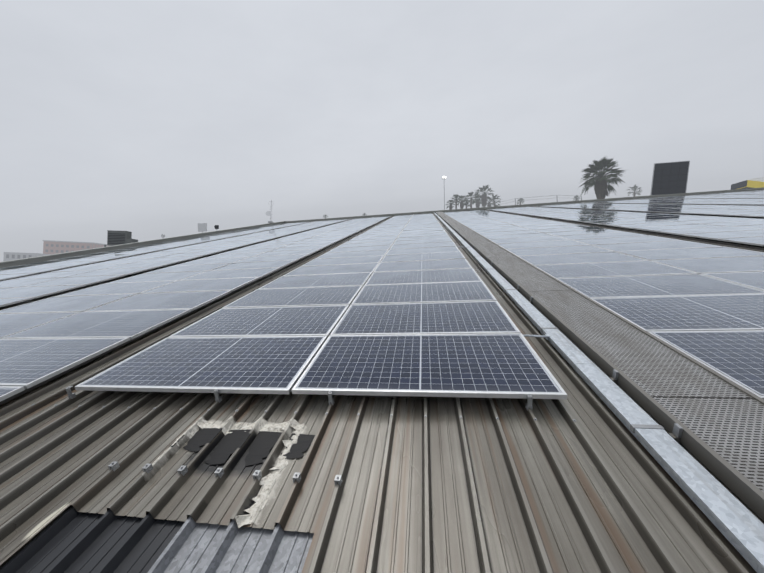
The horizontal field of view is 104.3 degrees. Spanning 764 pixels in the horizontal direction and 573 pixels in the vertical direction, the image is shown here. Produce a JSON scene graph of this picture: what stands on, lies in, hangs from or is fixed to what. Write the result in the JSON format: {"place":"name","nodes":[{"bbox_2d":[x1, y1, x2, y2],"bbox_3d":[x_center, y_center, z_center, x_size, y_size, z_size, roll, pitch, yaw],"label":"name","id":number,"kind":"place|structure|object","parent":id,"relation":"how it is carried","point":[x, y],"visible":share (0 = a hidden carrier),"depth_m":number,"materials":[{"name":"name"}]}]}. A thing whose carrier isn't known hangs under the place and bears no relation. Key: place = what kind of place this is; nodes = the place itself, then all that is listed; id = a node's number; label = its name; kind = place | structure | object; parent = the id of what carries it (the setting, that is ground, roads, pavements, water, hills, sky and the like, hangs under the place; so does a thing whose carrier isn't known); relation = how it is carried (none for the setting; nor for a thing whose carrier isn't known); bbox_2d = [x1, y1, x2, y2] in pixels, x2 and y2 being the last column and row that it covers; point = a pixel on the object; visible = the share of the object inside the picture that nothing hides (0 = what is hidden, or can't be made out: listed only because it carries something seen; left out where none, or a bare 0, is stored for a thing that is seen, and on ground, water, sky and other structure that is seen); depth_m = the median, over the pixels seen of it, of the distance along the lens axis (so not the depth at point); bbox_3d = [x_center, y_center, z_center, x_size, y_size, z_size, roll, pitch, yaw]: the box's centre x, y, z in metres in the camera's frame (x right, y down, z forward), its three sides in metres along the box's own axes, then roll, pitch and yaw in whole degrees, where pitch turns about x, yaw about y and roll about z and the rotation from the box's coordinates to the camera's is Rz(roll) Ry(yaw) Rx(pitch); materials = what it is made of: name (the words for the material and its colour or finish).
{"place":"outdoors","nodes":[
{"label":"outdoors","id":0,"kind":"place"},
{"bbox_2d":[0,0,763,261],"label":"sky","id":1,"kind":"structure","parent":0,"point":[148,119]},
{"bbox_3d":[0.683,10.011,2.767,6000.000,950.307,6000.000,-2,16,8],"label":"ground","id":2,"kind":"structure","parent":0,"visible":0},
{"bbox_2d":[3,240,108,260],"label":"buildings","id":3,"kind":"structure","parent":2,"relation":"on","point":[50,247],"depth_m":174.43,"materials":[{"name":"brown"}]},
{"bbox_2d":[104,230,137,246],"bbox_3d":[-21.427,-3.278,24.361,2.204,2.718,1.640,-2,16,8],"label":"rooftop unit","id":4,"kind":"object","parent":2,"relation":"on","point":[118,237],"visible":0.81,"depth_m":24.27,"materials":[{"name":"grey metal"}]},
{"bbox_2d":[442,176,445,209],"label":"floodlight mast","id":5,"kind":"object","parent":2,"relation":"on","point":[443,177],"visible":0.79,"depth_m":109.31,"materials":[{"name":"grey metal"}]},
{"bbox_2d":[446,200,455,209],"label":"palm tree","id":6,"kind":"object","parent":2,"relation":"on","point":[450,206],"visible":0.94,"depth_m":87.20,"materials":[{"name":"green plant"}]},
{"bbox_2d":[449,194,461,208],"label":"palm tree","id":7,"kind":"object","parent":2,"relation":"on","point":[455,196],"visible":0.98,"depth_m":91.18,"materials":[{"name":"green plant"}]},
{"bbox_2d":[457,195,469,208],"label":"palm tree","id":8,"kind":"object","parent":2,"relation":"on","point":[463,203],"visible":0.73,"depth_m":94.91,"materials":[{"name":"green plant"}]},
{"bbox_2d":[465,191,478,207],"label":"palm tree","id":9,"kind":"object","parent":2,"relation":"on","point":[471,195],"visible":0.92,"depth_m":98.95,"materials":[{"name":"green plant"}]},
{"bbox_2d":[472,194,481,207],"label":"palm tree","id":10,"kind":"object","parent":2,"relation":"on","point":[477,204],"visible":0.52,"depth_m":110.51,"materials":[{"name":"green plant"}]},
{"bbox_2d":[474,185,493,206],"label":"palm tree","id":11,"kind":"object","parent":2,"relation":"on","point":[484,197],"visible":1,"depth_m":102.43,"materials":[{"name":"green plant"}]},
{"bbox_2d":[488,194,500,206],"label":"palm tree","id":12,"kind":"object","parent":2,"relation":"on","point":[494,197],"visible":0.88,"depth_m":106.70,"materials":[{"name":"green plant"}]},
{"bbox_2d":[580,157,624,198],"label":"palm tree","id":13,"kind":"object","parent":2,"relation":"on","point":[600,181],"visible":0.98,"depth_m":43.52,"materials":[{"name":"green plant"}]},
{"bbox_2d":[627,184,641,196],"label":"palm tree","id":14,"kind":"object","parent":2,"relation":"on","point":[634,188],"visible":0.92,"depth_m":102.61,"materials":[{"name":"green plant"}]},
{"bbox_2d":[650,161,689,194],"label":"billboard","id":15,"kind":"object","parent":2,"relation":"on","point":[669,177],"visible":0.77,"depth_m":43.83,"materials":[{"name":"grey"}]},
{"bbox_2d":[731,177,763,189],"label":"building","id":16,"kind":"structure","parent":2,"relation":"on","point":[746,184],"depth_m":71.31,"materials":[{"name":"yellow"}]},
{"bbox_3d":[18.094,-3.250,29.250,64.400,8.850,74.300,-2,16,8],"label":"building body","id":17,"kind":"object","parent":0,"visible":0},
{"bbox_2d":[0,221,284,267],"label":"parapet","id":18,"kind":"structure","parent":17,"relation":"on","point":[17,262],"depth_m":17.27,"materials":[{"name":"grey metal"}]},
{"bbox_2d":[161,200,273,237],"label":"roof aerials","id":19,"kind":"object","parent":18,"relation":"on","point":[202,227],"visible":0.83,"depth_m":30.41,"materials":[{"name":"grey metal"}]},
{"bbox_2d":[0,194,763,572],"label":"roof sheet","id":20,"kind":"object","parent":17,"relation":"on","point":[514,488],"visible":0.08,"depth_m":1.80,"materials":[{"name":"grey metal"}]},
{"bbox_2d":[0,506,313,572],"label":"sheets","id":21,"kind":"object","parent":20,"relation":"on","point":[71,540],"visible":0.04,"depth_m":1.48,"materials":[{"name":"grey metal"}]},
{"bbox_2d":[0,221,313,280],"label":"solar array","id":22,"kind":"object","parent":20,"relation":"on","point":[11,272],"visible":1,"depth_m":14.47,"materials":[{"name":"blue glass"}]},
{"bbox_2d":[0,219,349,306],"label":"solar array","id":23,"kind":"object","parent":20,"relation":"on","point":[19,290],"visible":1,"depth_m":10.07,"materials":[{"name":"blue glass"}]},
{"bbox_2d":[0,216,389,401],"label":"solar array","id":24,"kind":"object","parent":20,"relation":"on","point":[42,340],"visible":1,"depth_m":5.35,"materials":[{"name":"blue glass"}]},
{"bbox_2d":[153,416,314,527],"bbox_3d":[-1.016,1.128,1.942,1.026,0.058,0.772,-2,16,8],"label":"sealant patch","id":25,"kind":"object","parent":20,"relation":"on","point":[297,443],"visible":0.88,"depth_m":2.08,"materials":[{"name":"white"}]},
{"bbox_2d":[65,386,532,485],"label":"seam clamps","id":26,"kind":"object","parent":20,"relation":"on","point":[148,468],"visible":0.92,"depth_m":1.87,"materials":[{"name":"silver metal"}]},
{"bbox_2d":[31,404,575,421],"bbox_3d":[-6.847,-0.083,7.779,6.134,0.034,20.906,-15,19,-34],"label":"roof conduit and screws","id":27,"kind":"object","parent":20,"relation":"on","point":[535,419],"visible":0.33,"depth_m":2.30,"materials":[{"name":"black metal"}]},
{"bbox_2d":[75,213,566,398],"bbox_3d":[1.473,-3.779,18.582,4.208,0.048,33.903,-2,16,8],"label":"solar array","id":28,"kind":"object","parent":20,"relation":"on","point":[403,305],"visible":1,"depth_m":3.34,"materials":[{"name":"blue glass"}]},
{"bbox_2d":[132,216,550,396],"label":"cables and conduit","id":29,"kind":"object","parent":20,"relation":"on","point":[546,336],"visible":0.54,"depth_m":2.72,"materials":[{"name":"black"}]},
{"bbox_2d":[285,187,763,222],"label":"ridge cap","id":30,"kind":"object","parent":20,"relation":"on","point":[608,199],"visible":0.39,"depth_m":34.72,"materials":[{"name":"grey metal"}]},
{"bbox_2d":[434,213,763,572],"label":"cable tray","id":31,"kind":"object","parent":20,"relation":"on","point":[737,523],"visible":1,"depth_m":1.69,"materials":[{"name":"silver metal"}]},
{"bbox_2d":[435,212,763,520],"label":"walkway","id":32,"kind":"structure","parent":20,"relation":"on","point":[721,439],"depth_m":2.21,"materials":[{"name":"grey metal"}]},
{"bbox_2d":[443,210,763,398],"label":"solar array","id":33,"kind":"object","parent":20,"relation":"on","point":[703,303],"visible":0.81,"depth_m":4.51,"materials":[{"name":"blue glass"}]},
{"bbox_2d":[487,206,763,245],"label":"solar array","id":34,"kind":"object","parent":20,"relation":"on","point":[749,231],"visible":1,"depth_m":10.77,"materials":[{"name":"blue glass"}]},
{"bbox_2d":[536,203,763,216],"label":"solar array","id":35,"kind":"object","parent":20,"relation":"on","point":[743,210],"visible":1,"depth_m":16.13,"materials":[{"name":"blue glass"}]},
{"bbox_2d":[583,199,763,204],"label":"solar array","id":36,"kind":"object","parent":20,"relation":"on","point":[710,201],"visible":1,"depth_m":20.83,"materials":[{"name":"blue glass"}]},
{"bbox_2d":[640,194,763,198],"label":"solar array","id":37,"kind":"object","parent":20,"relation":"on","point":[721,196],"visible":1,"depth_m":24.17,"materials":[{"name":"blue glass"}]},
{"bbox_2d":[685,191,763,195],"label":"solar array","id":38,"kind":"object","parent":20,"relation":"on","point":[743,193],"visible":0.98,"depth_m":27.36,"materials":[{"name":"blue glass"}]},
{"bbox_2d":[485,195,581,206],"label":"wire fence","id":39,"kind":"object","parent":17,"relation":"on","point":[536,199],"visible":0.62,"depth_m":59.27,"materials":[{"name":"grey metal"}]}
]}

